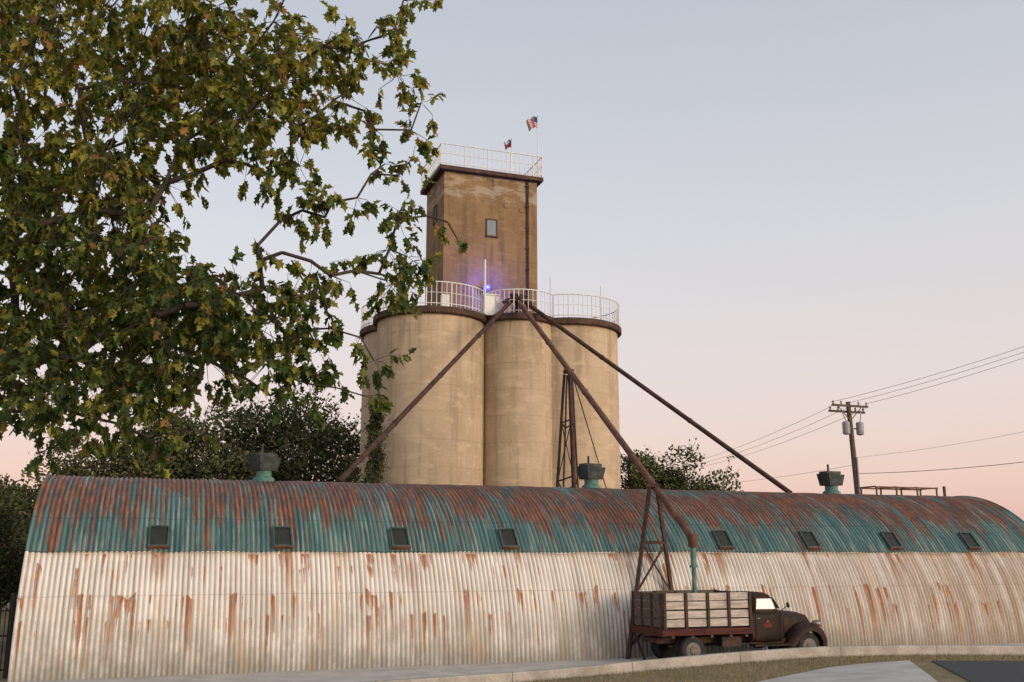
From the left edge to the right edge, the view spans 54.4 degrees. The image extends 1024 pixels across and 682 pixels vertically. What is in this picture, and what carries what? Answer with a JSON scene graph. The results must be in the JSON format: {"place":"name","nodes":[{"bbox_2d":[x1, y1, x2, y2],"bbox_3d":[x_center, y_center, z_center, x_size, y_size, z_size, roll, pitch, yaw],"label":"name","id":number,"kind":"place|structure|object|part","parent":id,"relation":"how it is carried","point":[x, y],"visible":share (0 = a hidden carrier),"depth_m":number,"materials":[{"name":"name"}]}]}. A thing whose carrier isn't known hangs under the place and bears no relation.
{"place":"outdoors","nodes":[
{"label":"outdoors","id":0,"kind":"place"},
{"bbox_2d":[0,596,1022,681],"bbox_3d":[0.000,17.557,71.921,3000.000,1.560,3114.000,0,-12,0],"label":"ground","id":1,"kind":"structure","parent":0,"point":[936,671],"depth_m":23.78,"materials":[{"name":"green plant"}]},
{"bbox_2d":[0,594,16,678],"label":"iron fence","id":2,"kind":"object","parent":1,"relation":"on","point":[11,618],"visible":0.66,"depth_m":24.45,"materials":[{"name":"metal"}]},
{"bbox_2d":[0,504,26,612],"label":"live oak tree","id":3,"kind":"object","parent":1,"relation":"on","point":[9,580],"visible":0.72,"depth_m":31.12,"materials":[{"name":"green plant"}]},
{"bbox_2d":[0,478,30,608],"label":"live oak tree","id":4,"kind":"object","parent":1,"relation":"on","point":[9,502],"visible":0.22,"depth_m":38.59,"materials":[{"name":"green plant"}]},
{"bbox_2d":[0,474,37,573],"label":"live oak tree","id":5,"kind":"object","parent":1,"relation":"on","point":[22,490],"visible":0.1,"depth_m":49.55,"materials":[{"name":"green plant"}]},
{"bbox_2d":[21,427,184,515],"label":"live oak tree","id":6,"kind":"object","parent":1,"relation":"on","point":[90,467],"visible":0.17,"depth_m":51.70,"materials":[{"name":"green plant"}]},
{"bbox_2d":[105,385,303,480],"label":"live oak tree","id":7,"kind":"object","parent":1,"relation":"on","point":[215,466],"visible":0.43,"depth_m":54.74,"materials":[{"name":"green plant"}]},
{"bbox_2d":[0,0,467,483],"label":"oak tree","id":8,"kind":"object","parent":1,"relation":"on","point":[214,313],"visible":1,"depth_m":9.46,"materials":[{"name":"green plant"}]},
{"bbox_2d":[202,366,360,482],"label":"live oak tree","id":9,"kind":"object","parent":1,"relation":"on","point":[318,445],"visible":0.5,"depth_m":58.25,"materials":[{"name":"green plant"}]},
{"bbox_2d":[335,452,362,482],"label":"cedar tree","id":10,"kind":"object","parent":1,"relation":"on","point":[347,462],"visible":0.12,"depth_m":44.16,"materials":[{"name":"green plant"}]},
{"bbox_2d":[356,399,390,482],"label":"cedar tree","id":11,"kind":"object","parent":1,"relation":"on","point":[374,467],"visible":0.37,"depth_m":41.81,"materials":[{"name":"green plant"}]},
{"bbox_2d":[359,142,621,488],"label":"grain elevator","id":12,"kind":"object","parent":1,"relation":"on","point":[485,409],"visible":0.67,"depth_m":45.99,"materials":[{"name":"concrete"}]},
{"bbox_2d":[433,204,498,237],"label":"tower windows","id":13,"kind":"structure","parent":12,"relation":"in","point":[491,224],"depth_m":49.59,"materials":[{"name":"grey glass"}]},
{"bbox_2d":[504,138,511,151],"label":"texas flag","id":14,"kind":"object","parent":12,"relation":"on","point":[508,144],"visible":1,"depth_m":50.63,"materials":[{"name":"multicoloured fabric"}]},
{"bbox_2d":[502,293,533,311],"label":"spout distributor","id":15,"kind":"object","parent":12,"relation":"on","point":[517,297],"visible":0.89,"depth_m":46.23,"materials":[{"name":"metal"}]},
{"bbox_2d":[337,300,512,481],"bbox_3d":[-2.825,1.356,39.327,0.220,9.358,13.783,-5,-13,23],"label":"grain spout pipe","id":16,"kind":"object","parent":15,"relation":"attached to","point":[387,431],"visible":0.95,"depth_m":37.34,"materials":[{"name":"metal"}]},
{"bbox_2d":[517,301,698,601],"bbox_3d":[2.791,2.794,37.291,0.340,13.040,16.770,4,-13,-17],"label":"grain spout pipe","id":17,"kind":"object","parent":15,"relation":"attached to","point":[692,538],"visible":0.98,"depth_m":32.99,"materials":[{"name":"metal"}]},
{"bbox_2d":[526,115,537,176],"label":"american flag","id":18,"kind":"object","parent":12,"relation":"on","point":[532,122],"visible":1,"depth_m":51.43,"materials":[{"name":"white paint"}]},
{"bbox_2d":[524,300,792,492],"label":"grain spout pipe","id":19,"kind":"object","parent":12,"relation":"attached to","point":[767,476],"visible":0.94,"depth_m":41.42,"materials":[{"name":"metal"}]},
{"bbox_2d":[7,445,1023,681],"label":"quonset hut","id":20,"kind":"object","parent":1,"relation":"on","point":[261,571],"visible":0.94,"depth_m":28.57,"materials":[{"name":"paint"}]},
{"bbox_2d":[147,525,981,549],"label":"small windows","id":21,"kind":"structure","parent":20,"relation":"in","point":[158,538],"depth_m":29.32,"materials":[{"name":"black glass"}]},
{"bbox_2d":[556,369,606,487],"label":"pipe support tower","id":22,"kind":"structure","parent":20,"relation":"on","point":[573,442],"depth_m":39.20,"materials":[{"name":"metal"}]},
{"bbox_2d":[620,445,684,489],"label":"live oak tree","id":23,"kind":"object","parent":1,"relation":"on","point":[636,479],"visible":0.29,"depth_m":62.60,"materials":[{"name":"green plant"}]},
{"bbox_2d":[360,645,1023,681],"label":"concrete curb","id":24,"kind":"structure","parent":1,"relation":"on","point":[709,659],"depth_m":26.00,"materials":[{"name":"grey concrete"}]},
{"bbox_2d":[654,438,742,490],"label":"live oak tree","id":25,"kind":"object","parent":1,"relation":"on","point":[703,485],"visible":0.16,"depth_m":62.83,"materials":[{"name":"green plant"}]},
{"bbox_2d":[511,652,1023,681],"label":"grass","id":26,"kind":"structure","parent":1,"relation":"on","point":[873,656],"depth_m":24.65,"materials":[{"name":"green plant"}]},
{"bbox_2d":[828,400,867,493],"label":"utility pole","id":27,"kind":"object","parent":1,"relation":"on","point":[847,427],"visible":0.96,"depth_m":56.84,"materials":[{"name":"brown wood"}]},
{"bbox_2d":[665,347,1022,482],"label":"power lines","id":28,"kind":"object","parent":27,"relation":"attached to","point":[883,399],"visible":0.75,"depth_m":55.06,"materials":[{"name":"metal"}]},
{"bbox_2d":[0,0,1023,520],"label":"sky","id":29,"kind":"structure","parent":0,"point":[788,209],"materials":[{"name":"blue"}]},
{"bbox_2d":[17,643,1023,681],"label":"pavement","id":30,"kind":"structure","parent":0,"point":[358,674],"depth_m":25.16,"materials":[{"name":"concrete"}]},
{"bbox_2d":[626,484,673,659],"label":"pipe support tower","id":31,"kind":"structure","parent":30,"relation":"on","point":[638,586],"depth_m":30.17,"materials":[{"name":"metal"}]},
{"bbox_2d":[631,589,827,658],"bbox_3d":[6.293,8.139,28.503,5.402,1.930,2.045,4,-13,-19],"label":"farm truck","id":32,"kind":"object","parent":30,"relation":"on","point":[676,623],"visible":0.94,"depth_m":27.79,"materials":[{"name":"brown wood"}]},
{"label":"cab windows","id":33,"kind":"part","parent":32,"relation":"part of","materials":[{"name":"white glass"}]},
{"bbox_2d":[759,660,937,681],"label":"driveway","id":34,"kind":"structure","parent":0,"point":[901,671],"depth_m":21.04,"materials":[{"name":"concrete"}]},
{"bbox_2d":[933,661,1023,681],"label":"road","id":35,"kind":"structure","parent":0,"point":[992,671],"depth_m":21.64,"materials":[{"name":"grey asphalt"}]}
]}

